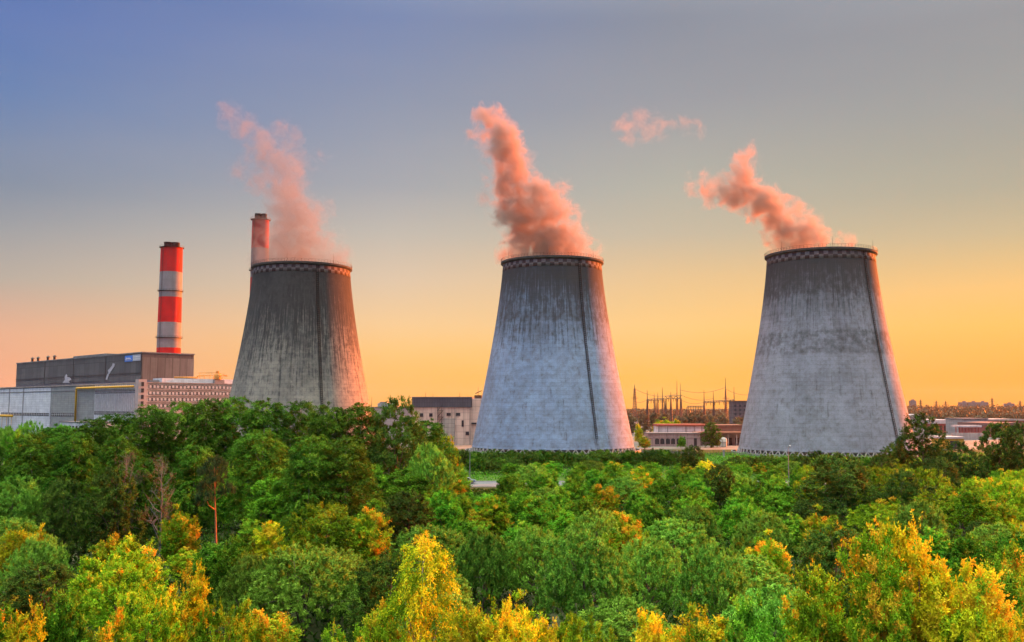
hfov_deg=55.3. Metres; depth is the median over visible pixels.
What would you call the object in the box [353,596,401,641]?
lime green tree
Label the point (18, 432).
leafy tree
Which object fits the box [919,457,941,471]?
dark tree
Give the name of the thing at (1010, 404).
apartment block
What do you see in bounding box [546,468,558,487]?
leafy tree
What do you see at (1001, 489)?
domed tree
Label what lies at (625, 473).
leafy tree
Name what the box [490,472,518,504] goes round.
leafy tree
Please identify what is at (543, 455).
shrub
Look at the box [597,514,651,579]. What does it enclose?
lime green tree
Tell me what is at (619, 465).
lime green tree
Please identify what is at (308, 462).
leafy tree
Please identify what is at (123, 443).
birch tree
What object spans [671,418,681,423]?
lime green tree
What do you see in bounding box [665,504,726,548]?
willow tree
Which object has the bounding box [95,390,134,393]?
clerestory window
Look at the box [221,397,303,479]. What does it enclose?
birch tree
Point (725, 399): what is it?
lattice mast
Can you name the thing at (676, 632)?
yellow tree
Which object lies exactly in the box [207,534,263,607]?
leafy tree
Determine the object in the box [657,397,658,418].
lattice mast
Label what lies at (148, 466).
birch tree
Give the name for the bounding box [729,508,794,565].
willow tree
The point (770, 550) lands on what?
lime green tree
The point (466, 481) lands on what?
leafy tree
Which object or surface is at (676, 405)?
gantry
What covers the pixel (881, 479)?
domed tree
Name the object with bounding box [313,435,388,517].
birch tree
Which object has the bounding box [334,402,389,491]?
birch tree
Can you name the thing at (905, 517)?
willow tree
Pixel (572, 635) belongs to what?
domed tree
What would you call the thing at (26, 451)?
birch tree
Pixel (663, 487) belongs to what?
leafy tree
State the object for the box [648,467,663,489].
leafy tree
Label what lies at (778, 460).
shrub
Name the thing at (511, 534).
leafy tree
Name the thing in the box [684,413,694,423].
thicket tree
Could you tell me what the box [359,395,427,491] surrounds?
dark tree
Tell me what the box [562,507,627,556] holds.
willow tree
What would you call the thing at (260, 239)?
chimney
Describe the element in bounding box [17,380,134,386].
ribbon window
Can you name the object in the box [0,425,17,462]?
willow tree
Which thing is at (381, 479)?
leafy tree
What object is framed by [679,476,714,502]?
leafy tree
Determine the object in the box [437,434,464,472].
domed tree
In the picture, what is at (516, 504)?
leafy tree
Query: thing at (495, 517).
lime green tree
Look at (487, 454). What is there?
shrub
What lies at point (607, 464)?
leafy tree
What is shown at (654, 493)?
leafy tree
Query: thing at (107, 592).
domed tree
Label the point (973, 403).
apartment block
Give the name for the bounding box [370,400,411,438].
grey building
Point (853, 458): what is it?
shrub
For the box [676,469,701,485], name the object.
leafy tree
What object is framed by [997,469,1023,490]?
domed tree
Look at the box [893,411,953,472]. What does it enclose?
dark tree
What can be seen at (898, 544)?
yellow tree
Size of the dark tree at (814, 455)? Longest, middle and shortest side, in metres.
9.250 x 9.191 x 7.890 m
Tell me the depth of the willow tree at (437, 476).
162.11 m
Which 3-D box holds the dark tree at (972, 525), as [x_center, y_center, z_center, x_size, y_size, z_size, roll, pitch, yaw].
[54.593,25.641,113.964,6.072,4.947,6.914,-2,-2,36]
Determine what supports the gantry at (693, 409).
on the yard at (970, 443)
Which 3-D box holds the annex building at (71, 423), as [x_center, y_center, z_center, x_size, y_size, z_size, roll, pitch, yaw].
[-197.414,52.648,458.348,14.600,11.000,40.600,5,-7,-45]
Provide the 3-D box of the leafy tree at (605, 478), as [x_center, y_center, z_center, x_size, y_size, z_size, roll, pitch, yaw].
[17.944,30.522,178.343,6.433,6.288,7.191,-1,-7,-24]
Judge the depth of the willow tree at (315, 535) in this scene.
108.18 m
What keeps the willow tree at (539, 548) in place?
on the ground at (313, 628)
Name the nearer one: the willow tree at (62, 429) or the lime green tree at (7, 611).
the lime green tree at (7, 611)
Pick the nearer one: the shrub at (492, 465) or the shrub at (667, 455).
the shrub at (492, 465)
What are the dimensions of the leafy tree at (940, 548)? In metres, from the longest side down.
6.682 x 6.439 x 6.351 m
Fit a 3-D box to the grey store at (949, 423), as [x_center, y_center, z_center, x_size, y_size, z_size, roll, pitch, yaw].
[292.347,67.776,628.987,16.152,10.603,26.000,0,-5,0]
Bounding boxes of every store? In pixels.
[710,424,741,431]
[945,418,987,433]
[987,418,1023,422]
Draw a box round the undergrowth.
[0,485,1023,641]
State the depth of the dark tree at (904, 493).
138.62 m
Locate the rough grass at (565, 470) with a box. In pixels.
[387,450,985,480]
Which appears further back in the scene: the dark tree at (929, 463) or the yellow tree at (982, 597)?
the dark tree at (929, 463)
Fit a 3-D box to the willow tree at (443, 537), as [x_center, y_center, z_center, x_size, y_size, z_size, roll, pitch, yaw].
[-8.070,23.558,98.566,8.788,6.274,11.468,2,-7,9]
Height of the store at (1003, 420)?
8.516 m
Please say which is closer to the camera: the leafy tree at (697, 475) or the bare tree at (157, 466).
the bare tree at (157, 466)
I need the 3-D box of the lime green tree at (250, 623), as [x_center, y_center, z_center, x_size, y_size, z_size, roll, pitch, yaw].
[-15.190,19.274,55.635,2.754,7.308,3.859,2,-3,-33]
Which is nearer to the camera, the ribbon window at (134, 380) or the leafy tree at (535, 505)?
the leafy tree at (535, 505)
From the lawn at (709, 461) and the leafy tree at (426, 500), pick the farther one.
the lawn at (709, 461)
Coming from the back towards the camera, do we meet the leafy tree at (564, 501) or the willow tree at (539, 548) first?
the leafy tree at (564, 501)
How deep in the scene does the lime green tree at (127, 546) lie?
82.55 m
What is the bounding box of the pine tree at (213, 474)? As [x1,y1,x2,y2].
[193,453,236,543]
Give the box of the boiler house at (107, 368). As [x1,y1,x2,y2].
[16,352,194,386]
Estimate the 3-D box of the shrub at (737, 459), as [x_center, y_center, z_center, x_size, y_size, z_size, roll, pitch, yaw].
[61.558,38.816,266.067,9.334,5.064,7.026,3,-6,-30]
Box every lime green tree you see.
[0,600,21,641]
[10,568,75,617]
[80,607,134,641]
[83,532,122,598]
[96,532,170,609]
[157,502,203,567]
[162,546,204,581]
[222,608,303,641]
[223,595,264,641]
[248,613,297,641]
[321,618,364,641]
[338,506,393,575]
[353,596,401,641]
[446,473,467,495]
[467,494,513,535]
[475,589,548,641]
[582,484,620,520]
[593,510,644,538]
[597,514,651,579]
[603,462,623,470]
[628,466,652,493]
[637,436,650,448]
[652,417,670,431]
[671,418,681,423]
[672,601,710,641]
[681,464,695,474]
[704,466,726,486]
[741,529,793,591]
[752,463,766,473]
[778,558,856,641]
[793,469,823,511]
[798,504,848,567]
[827,515,917,641]
[843,580,915,641]
[870,496,905,530]
[980,518,1023,619]
[997,468,1012,478]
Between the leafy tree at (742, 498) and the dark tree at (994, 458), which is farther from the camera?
the dark tree at (994, 458)
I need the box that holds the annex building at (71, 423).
[59,421,116,436]
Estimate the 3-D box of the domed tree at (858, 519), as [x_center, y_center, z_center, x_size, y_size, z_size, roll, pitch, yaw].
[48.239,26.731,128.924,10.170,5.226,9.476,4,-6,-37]
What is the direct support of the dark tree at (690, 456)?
on the lawn at (560, 478)
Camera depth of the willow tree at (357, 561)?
81.94 m
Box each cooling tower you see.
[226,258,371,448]
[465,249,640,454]
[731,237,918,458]
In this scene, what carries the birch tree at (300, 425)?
on the ground at (313, 628)
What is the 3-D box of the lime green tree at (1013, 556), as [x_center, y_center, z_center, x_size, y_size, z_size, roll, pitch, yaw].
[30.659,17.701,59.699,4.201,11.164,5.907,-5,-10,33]
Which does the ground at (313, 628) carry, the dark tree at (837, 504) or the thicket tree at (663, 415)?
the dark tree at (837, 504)
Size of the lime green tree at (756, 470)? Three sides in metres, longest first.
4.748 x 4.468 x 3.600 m
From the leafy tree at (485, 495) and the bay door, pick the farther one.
the bay door
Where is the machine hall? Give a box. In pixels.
[412,390,481,444]
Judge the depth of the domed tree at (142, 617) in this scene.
57.70 m
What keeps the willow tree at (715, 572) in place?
on the ground at (313, 628)
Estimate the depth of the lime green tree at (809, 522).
103.73 m
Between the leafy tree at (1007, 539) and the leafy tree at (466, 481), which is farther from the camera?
the leafy tree at (466, 481)
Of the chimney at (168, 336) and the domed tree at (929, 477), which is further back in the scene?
the chimney at (168, 336)
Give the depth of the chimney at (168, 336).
787.71 m
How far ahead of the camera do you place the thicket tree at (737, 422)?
597.40 m
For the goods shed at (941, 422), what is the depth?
656.17 m
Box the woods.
[626,403,1023,422]
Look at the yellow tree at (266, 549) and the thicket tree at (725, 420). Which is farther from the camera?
the thicket tree at (725, 420)
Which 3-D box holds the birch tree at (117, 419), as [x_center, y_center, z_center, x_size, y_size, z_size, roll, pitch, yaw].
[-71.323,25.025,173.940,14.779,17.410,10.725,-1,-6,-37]
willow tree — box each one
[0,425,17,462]
[0,474,49,524]
[0,515,45,570]
[0,533,76,596]
[16,419,47,441]
[53,423,73,434]
[212,552,287,619]
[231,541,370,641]
[279,545,376,621]
[299,510,364,549]
[358,569,473,617]
[389,523,468,574]
[391,582,488,641]
[405,442,457,496]
[450,540,533,599]
[455,526,518,611]
[496,524,573,606]
[514,463,556,484]
[519,487,572,508]
[532,529,637,628]
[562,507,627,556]
[566,595,675,641]
[580,460,603,471]
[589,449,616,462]
[601,476,644,503]
[604,534,687,614]
[635,516,719,570]
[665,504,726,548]
[673,540,754,624]
[693,553,790,608]
[707,584,845,641]
[712,470,757,500]
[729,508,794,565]
[776,461,800,475]
[889,499,950,546]
[955,521,1023,555]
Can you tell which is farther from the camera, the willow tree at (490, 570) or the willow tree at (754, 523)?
the willow tree at (754, 523)
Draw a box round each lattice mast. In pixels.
[632,384,637,422]
[646,394,648,420]
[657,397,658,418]
[661,387,663,419]
[670,396,672,422]
[680,385,681,419]
[712,394,714,422]
[724,378,727,417]
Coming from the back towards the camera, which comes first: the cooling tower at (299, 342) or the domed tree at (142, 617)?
the cooling tower at (299, 342)
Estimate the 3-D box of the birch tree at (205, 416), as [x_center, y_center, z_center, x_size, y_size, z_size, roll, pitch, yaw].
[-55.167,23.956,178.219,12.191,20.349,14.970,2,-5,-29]
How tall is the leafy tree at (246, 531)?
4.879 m
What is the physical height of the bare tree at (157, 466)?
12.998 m
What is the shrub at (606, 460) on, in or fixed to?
on the ground at (313, 628)
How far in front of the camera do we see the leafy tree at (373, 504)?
126.81 m
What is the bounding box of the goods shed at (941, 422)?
[924,419,945,432]
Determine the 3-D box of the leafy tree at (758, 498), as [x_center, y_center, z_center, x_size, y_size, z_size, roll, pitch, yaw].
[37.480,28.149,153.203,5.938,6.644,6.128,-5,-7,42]
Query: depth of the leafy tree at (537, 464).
240.06 m
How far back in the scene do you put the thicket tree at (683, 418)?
657.57 m
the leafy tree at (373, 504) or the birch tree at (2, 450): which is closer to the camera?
the leafy tree at (373, 504)
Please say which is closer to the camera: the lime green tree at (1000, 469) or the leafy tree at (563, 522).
the leafy tree at (563, 522)
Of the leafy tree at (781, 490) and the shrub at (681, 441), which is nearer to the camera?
the leafy tree at (781, 490)
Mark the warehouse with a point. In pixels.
(911, 417)
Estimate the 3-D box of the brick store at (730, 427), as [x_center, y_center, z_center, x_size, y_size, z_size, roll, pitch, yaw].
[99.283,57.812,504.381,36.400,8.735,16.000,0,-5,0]
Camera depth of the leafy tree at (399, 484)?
157.46 m
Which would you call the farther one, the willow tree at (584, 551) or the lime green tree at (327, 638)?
the willow tree at (584, 551)
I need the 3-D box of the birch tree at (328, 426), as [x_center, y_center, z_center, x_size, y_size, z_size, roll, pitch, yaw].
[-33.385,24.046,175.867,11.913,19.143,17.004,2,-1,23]
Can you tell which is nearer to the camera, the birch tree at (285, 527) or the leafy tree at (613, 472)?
the birch tree at (285, 527)
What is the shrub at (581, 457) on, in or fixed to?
on the ground at (313, 628)
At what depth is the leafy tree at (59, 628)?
54.01 m
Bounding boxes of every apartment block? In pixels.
[909,399,915,405]
[958,401,988,406]
[1003,402,1014,408]
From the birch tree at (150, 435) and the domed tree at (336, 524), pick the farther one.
the birch tree at (150, 435)
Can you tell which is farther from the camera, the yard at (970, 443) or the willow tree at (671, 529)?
the yard at (970, 443)
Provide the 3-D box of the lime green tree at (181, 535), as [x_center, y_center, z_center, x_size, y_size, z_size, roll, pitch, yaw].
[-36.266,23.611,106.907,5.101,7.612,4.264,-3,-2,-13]
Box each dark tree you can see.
[0,559,88,634]
[35,476,90,563]
[73,464,152,557]
[209,463,238,488]
[342,547,418,641]
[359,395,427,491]
[373,491,426,540]
[376,489,437,551]
[678,444,704,470]
[698,421,723,447]
[703,463,736,507]
[777,498,846,527]
[787,520,880,632]
[792,451,890,528]
[797,450,835,485]
[834,467,868,496]
[845,469,877,511]
[868,454,896,471]
[873,467,921,525]
[878,442,917,471]
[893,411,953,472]
[916,486,952,535]
[918,520,956,558]
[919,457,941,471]
[920,459,950,484]
[930,458,962,499]
[936,441,990,486]
[955,520,998,546]
[971,420,1023,478]
[994,420,1023,475]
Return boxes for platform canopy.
[951,425,982,439]
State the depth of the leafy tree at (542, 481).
178.56 m
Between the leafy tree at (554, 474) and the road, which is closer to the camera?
the leafy tree at (554, 474)
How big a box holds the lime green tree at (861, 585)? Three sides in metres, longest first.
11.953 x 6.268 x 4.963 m
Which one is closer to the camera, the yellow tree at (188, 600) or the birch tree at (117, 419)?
the yellow tree at (188, 600)
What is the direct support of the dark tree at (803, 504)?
on the ground at (313, 628)
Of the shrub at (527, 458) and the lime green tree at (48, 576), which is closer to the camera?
the lime green tree at (48, 576)
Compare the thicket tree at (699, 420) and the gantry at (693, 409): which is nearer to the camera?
the thicket tree at (699, 420)
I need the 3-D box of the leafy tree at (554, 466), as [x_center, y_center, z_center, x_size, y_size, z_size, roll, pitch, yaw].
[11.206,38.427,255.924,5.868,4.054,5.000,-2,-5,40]
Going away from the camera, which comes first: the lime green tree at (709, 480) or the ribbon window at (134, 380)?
the lime green tree at (709, 480)
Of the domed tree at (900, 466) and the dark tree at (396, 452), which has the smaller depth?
the dark tree at (396, 452)
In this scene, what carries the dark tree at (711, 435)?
on the yard at (970, 443)
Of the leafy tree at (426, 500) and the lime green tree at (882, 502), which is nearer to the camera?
the lime green tree at (882, 502)
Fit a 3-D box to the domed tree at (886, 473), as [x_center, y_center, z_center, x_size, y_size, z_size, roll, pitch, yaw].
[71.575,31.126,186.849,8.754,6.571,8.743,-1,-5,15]
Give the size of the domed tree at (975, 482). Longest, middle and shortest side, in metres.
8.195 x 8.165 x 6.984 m
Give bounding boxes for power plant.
[0,378,232,438]
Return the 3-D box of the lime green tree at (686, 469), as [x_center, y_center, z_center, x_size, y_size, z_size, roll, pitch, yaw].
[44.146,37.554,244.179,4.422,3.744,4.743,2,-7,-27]
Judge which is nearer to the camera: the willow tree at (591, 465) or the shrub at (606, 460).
the willow tree at (591, 465)
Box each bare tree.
[108,450,148,540]
[140,454,180,568]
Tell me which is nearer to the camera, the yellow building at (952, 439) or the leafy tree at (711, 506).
the leafy tree at (711, 506)
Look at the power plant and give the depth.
556.78 m
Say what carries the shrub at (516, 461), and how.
on the ground at (313, 628)
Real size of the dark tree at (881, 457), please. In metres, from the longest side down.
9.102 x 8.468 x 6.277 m
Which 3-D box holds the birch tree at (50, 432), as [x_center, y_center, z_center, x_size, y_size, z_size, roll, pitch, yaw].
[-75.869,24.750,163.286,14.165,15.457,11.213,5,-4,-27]
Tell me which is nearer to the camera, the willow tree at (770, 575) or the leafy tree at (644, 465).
the willow tree at (770, 575)
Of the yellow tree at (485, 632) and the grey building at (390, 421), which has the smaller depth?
the yellow tree at (485, 632)
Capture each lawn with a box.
[468,475,789,480]
[618,455,780,466]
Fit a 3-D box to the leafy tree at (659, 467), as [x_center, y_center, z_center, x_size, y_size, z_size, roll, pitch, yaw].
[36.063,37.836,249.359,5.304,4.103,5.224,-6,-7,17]
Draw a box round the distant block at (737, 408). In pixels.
[728,401,746,423]
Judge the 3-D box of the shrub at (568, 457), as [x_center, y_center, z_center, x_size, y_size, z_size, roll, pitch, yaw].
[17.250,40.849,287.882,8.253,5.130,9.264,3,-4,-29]
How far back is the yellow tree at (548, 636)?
52.92 m
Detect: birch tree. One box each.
[0,431,60,532]
[0,446,10,488]
[16,423,98,479]
[39,429,106,530]
[73,417,118,484]
[86,413,146,469]
[88,432,146,532]
[106,457,166,540]
[118,404,182,491]
[149,400,207,490]
[164,441,221,531]
[175,397,235,491]
[205,396,259,471]
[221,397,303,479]
[223,428,296,526]
[267,433,340,526]
[276,400,318,467]
[277,516,299,547]
[286,401,353,478]
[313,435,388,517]
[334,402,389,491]
[389,418,460,476]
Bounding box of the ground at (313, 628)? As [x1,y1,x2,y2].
[0,409,1022,641]
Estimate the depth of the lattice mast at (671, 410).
846.11 m
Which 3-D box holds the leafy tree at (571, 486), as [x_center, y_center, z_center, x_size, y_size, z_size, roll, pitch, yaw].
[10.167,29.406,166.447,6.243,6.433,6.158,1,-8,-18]
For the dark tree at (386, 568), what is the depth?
65.19 m
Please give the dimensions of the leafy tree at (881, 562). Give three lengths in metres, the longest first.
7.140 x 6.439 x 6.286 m
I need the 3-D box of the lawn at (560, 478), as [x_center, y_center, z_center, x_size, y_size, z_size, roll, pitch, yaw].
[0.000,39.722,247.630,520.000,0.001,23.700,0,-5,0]
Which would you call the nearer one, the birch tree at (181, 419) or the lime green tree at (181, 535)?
the lime green tree at (181, 535)
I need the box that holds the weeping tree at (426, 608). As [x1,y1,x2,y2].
[371,527,462,641]
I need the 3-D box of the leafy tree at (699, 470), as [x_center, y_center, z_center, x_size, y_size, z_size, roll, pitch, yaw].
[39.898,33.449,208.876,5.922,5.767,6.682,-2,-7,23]
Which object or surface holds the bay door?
in the open shed at (732, 438)
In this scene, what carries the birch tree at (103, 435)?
on the ground at (313, 628)
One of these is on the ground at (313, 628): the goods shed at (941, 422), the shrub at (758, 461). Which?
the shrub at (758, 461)
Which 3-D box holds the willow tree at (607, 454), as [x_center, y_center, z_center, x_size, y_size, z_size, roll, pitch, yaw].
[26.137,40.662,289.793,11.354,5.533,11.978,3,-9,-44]
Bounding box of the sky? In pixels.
[0,0,1023,408]
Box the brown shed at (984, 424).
[957,421,1023,437]
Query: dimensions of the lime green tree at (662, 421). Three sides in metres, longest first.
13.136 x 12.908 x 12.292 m
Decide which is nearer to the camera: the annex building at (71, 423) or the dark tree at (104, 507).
the dark tree at (104, 507)
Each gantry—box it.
[647,398,665,419]
[665,395,682,421]
[686,406,700,418]
[703,399,734,422]
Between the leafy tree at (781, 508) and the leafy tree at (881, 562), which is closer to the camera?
the leafy tree at (881, 562)
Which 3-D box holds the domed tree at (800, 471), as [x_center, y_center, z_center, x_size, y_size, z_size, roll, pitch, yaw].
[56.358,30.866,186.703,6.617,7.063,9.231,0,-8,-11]
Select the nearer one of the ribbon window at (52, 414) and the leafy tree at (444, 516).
the leafy tree at (444, 516)
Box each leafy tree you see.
[0,427,24,467]
[29,584,89,641]
[150,494,177,528]
[186,541,243,598]
[197,490,215,522]
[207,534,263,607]
[212,461,251,528]
[236,519,278,551]
[241,474,301,532]
[289,444,322,489]
[351,499,385,538]
[354,464,392,504]
[382,466,436,505]
[415,496,437,524]
[426,487,465,538]
[432,486,452,500]
[449,492,471,530]
[449,519,493,556]
[456,469,472,492]
[459,491,480,511]
[470,493,500,516]
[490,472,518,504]
[500,520,533,557]
[501,462,518,474]
[505,487,535,526]
[506,482,534,503]
[511,474,528,490]
[515,494,563,534]
[525,471,557,493]
[526,462,545,476]
[540,509,588,552]
[545,461,563,473]
[545,485,572,526]
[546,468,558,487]
[554,476,587,504]
[564,466,584,487]
[569,497,601,536]
[570,462,587,476]
[576,492,605,510]
[581,468,603,493]
[591,472,626,502]
[601,460,617,470]
[604,462,625,479]
[617,468,632,476]
[621,488,655,515]
[622,462,633,470]
[629,496,660,523]
[635,461,659,474]
[638,496,667,536]
[640,484,666,508]
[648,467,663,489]
[651,462,662,472]
[651,478,675,501]
[665,466,682,487]
[666,484,700,518]
[670,494,698,518]
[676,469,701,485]
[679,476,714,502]
[684,473,711,499]
[688,465,707,482]
[691,493,723,535]
[716,501,754,539]
[722,491,759,520]
[723,504,764,553]
[724,587,791,641]
[725,461,737,468]
[728,463,751,479]
[729,477,751,497]
[734,480,770,508]
[737,461,752,474]
[753,471,768,485]
[754,493,797,528]
[757,462,773,471]
[759,465,786,485]
[762,474,789,501]
[763,476,800,508]
[772,512,808,555]
[787,473,810,497]
[842,556,913,620]
[907,526,952,577]
[927,561,982,628]
[943,531,1004,579]
[955,484,978,529]
[960,551,1023,636]
[985,532,1023,568]
[987,470,1003,487]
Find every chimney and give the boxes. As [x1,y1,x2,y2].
[155,242,183,352]
[249,213,270,289]
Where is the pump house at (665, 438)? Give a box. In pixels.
[644,432,700,445]
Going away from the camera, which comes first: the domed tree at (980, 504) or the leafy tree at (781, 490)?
the domed tree at (980, 504)
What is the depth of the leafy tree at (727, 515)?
126.56 m
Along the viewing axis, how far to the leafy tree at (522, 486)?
161.80 m
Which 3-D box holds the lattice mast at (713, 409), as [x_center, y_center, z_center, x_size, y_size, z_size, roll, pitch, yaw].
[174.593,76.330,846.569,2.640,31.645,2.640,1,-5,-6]
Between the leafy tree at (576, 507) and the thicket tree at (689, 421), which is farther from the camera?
the thicket tree at (689, 421)
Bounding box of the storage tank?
[720,437,726,446]
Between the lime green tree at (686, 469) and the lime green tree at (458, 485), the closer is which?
the lime green tree at (458, 485)
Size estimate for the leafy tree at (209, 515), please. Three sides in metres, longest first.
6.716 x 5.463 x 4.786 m
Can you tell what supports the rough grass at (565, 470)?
on the ground at (313, 628)
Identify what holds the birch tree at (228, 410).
on the ground at (313, 628)
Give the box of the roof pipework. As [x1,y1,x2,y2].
[174,371,226,378]
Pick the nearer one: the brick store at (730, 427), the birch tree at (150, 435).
the birch tree at (150, 435)
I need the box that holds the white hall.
[652,424,706,431]
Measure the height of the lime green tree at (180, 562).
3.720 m
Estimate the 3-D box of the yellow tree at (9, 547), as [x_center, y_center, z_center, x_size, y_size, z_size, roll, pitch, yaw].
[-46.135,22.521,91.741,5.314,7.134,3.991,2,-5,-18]
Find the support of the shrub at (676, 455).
on the ground at (313, 628)
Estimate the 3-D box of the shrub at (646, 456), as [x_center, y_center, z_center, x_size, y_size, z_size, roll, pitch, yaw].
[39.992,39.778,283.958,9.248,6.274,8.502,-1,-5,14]
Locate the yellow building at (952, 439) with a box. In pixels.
[931,436,964,448]
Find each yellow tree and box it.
[0,523,50,597]
[2,595,47,641]
[163,554,214,641]
[250,520,289,560]
[439,595,514,641]
[488,594,544,641]
[527,617,568,641]
[629,606,675,641]
[634,424,643,441]
[654,617,690,641]
[664,603,735,641]
[695,460,714,469]
[866,521,914,570]
[878,509,966,641]
[917,556,1017,641]
[988,607,1023,641]
[1012,521,1023,540]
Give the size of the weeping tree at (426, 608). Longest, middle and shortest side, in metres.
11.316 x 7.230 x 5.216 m
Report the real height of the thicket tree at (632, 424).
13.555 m
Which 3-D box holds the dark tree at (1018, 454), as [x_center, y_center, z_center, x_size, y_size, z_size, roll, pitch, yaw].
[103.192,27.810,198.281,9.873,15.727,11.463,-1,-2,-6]
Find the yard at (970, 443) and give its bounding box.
[383,420,1023,449]
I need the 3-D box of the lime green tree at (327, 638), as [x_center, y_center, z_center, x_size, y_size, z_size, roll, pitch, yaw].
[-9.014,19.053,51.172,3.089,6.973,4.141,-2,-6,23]
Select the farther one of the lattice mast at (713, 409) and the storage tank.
the lattice mast at (713, 409)
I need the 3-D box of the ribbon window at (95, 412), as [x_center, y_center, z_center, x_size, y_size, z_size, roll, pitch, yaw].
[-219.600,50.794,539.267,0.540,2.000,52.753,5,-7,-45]
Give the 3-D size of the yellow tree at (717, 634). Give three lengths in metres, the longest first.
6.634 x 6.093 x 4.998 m
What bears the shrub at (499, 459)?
on the ground at (313, 628)
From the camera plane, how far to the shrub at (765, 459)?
274.34 m
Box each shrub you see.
[458,449,471,466]
[465,457,488,473]
[466,451,483,462]
[477,458,499,473]
[480,449,507,460]
[489,457,508,470]
[498,456,526,470]
[503,450,519,458]
[510,450,539,467]
[530,449,553,465]
[549,449,563,462]
[557,451,577,467]
[573,451,600,464]
[594,451,616,465]
[612,451,624,463]
[619,449,640,466]
[635,448,664,464]
[652,448,677,466]
[669,451,688,464]
[676,436,685,447]
[721,455,753,466]
[746,456,761,468]
[756,454,777,469]
[770,456,796,467]
[786,452,806,461]
[847,455,862,465]
[856,456,877,470]
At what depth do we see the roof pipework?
554.82 m
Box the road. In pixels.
[470,481,825,485]
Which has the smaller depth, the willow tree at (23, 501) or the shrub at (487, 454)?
the willow tree at (23, 501)
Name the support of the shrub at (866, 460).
on the ground at (313, 628)
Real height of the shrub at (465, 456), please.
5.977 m
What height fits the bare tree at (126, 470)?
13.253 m
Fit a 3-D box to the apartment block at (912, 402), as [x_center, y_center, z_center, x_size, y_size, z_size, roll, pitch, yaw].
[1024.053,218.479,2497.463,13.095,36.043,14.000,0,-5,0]
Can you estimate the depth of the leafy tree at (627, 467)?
270.87 m
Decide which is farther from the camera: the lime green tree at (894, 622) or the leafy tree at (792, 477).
the leafy tree at (792, 477)
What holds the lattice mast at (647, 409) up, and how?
on the yard at (970, 443)
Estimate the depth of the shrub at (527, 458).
276.55 m
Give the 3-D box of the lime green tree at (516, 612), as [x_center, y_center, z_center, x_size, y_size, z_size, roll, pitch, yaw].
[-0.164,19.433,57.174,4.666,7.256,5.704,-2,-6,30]
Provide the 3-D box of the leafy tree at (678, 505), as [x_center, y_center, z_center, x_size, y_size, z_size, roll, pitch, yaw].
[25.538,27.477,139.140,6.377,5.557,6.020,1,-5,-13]
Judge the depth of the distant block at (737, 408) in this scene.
816.81 m
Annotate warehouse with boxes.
[909,414,923,440]
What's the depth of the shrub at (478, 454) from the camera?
282.54 m
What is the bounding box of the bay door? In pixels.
[712,438,738,444]
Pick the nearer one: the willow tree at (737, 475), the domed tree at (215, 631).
the domed tree at (215, 631)
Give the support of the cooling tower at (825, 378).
on the ground at (313, 628)
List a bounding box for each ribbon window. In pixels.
[1,412,48,415]
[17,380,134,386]
[51,413,73,415]
[94,411,133,414]
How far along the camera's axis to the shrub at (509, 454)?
292.56 m
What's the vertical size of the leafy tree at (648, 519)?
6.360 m
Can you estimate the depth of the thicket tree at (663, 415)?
642.62 m
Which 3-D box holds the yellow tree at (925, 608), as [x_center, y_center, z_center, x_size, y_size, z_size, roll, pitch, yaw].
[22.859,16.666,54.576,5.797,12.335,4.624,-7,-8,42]
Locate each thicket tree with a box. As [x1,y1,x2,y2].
[628,415,637,433]
[637,411,651,433]
[648,412,658,430]
[656,412,670,423]
[676,415,687,423]
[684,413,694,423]
[690,411,708,423]
[705,413,716,423]
[717,412,728,423]
[733,417,742,424]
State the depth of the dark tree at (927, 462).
184.19 m
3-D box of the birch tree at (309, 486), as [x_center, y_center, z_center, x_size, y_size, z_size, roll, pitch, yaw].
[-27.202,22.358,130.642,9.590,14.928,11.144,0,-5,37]
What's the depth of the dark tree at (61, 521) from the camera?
109.24 m
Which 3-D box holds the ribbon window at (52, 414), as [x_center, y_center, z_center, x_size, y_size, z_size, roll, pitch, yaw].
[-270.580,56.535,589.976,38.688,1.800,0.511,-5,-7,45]
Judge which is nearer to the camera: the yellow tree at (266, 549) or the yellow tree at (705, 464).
the yellow tree at (266, 549)
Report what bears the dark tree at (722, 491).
on the ground at (313, 628)
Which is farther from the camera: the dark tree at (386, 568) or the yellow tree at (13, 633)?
the dark tree at (386, 568)
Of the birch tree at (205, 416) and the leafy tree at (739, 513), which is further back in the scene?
the birch tree at (205, 416)
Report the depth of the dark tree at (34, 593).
71.33 m
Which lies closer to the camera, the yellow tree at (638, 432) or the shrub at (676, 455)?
the shrub at (676, 455)
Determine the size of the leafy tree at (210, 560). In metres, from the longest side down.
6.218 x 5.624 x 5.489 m
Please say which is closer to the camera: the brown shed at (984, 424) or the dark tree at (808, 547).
the dark tree at (808, 547)
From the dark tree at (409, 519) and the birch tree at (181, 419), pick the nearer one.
the dark tree at (409, 519)
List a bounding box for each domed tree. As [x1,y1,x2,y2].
[53,549,182,641]
[104,584,185,641]
[187,598,255,641]
[275,501,381,564]
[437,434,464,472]
[551,611,617,641]
[787,464,824,493]
[840,504,897,535]
[853,465,909,508]
[875,467,896,478]
[883,462,911,471]
[899,466,957,515]
[913,484,1023,540]
[951,475,982,496]
[953,477,994,504]
[971,476,1023,527]
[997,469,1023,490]
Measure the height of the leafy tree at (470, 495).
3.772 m
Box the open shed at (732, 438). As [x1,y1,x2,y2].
[698,432,740,445]
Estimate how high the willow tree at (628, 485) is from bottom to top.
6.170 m

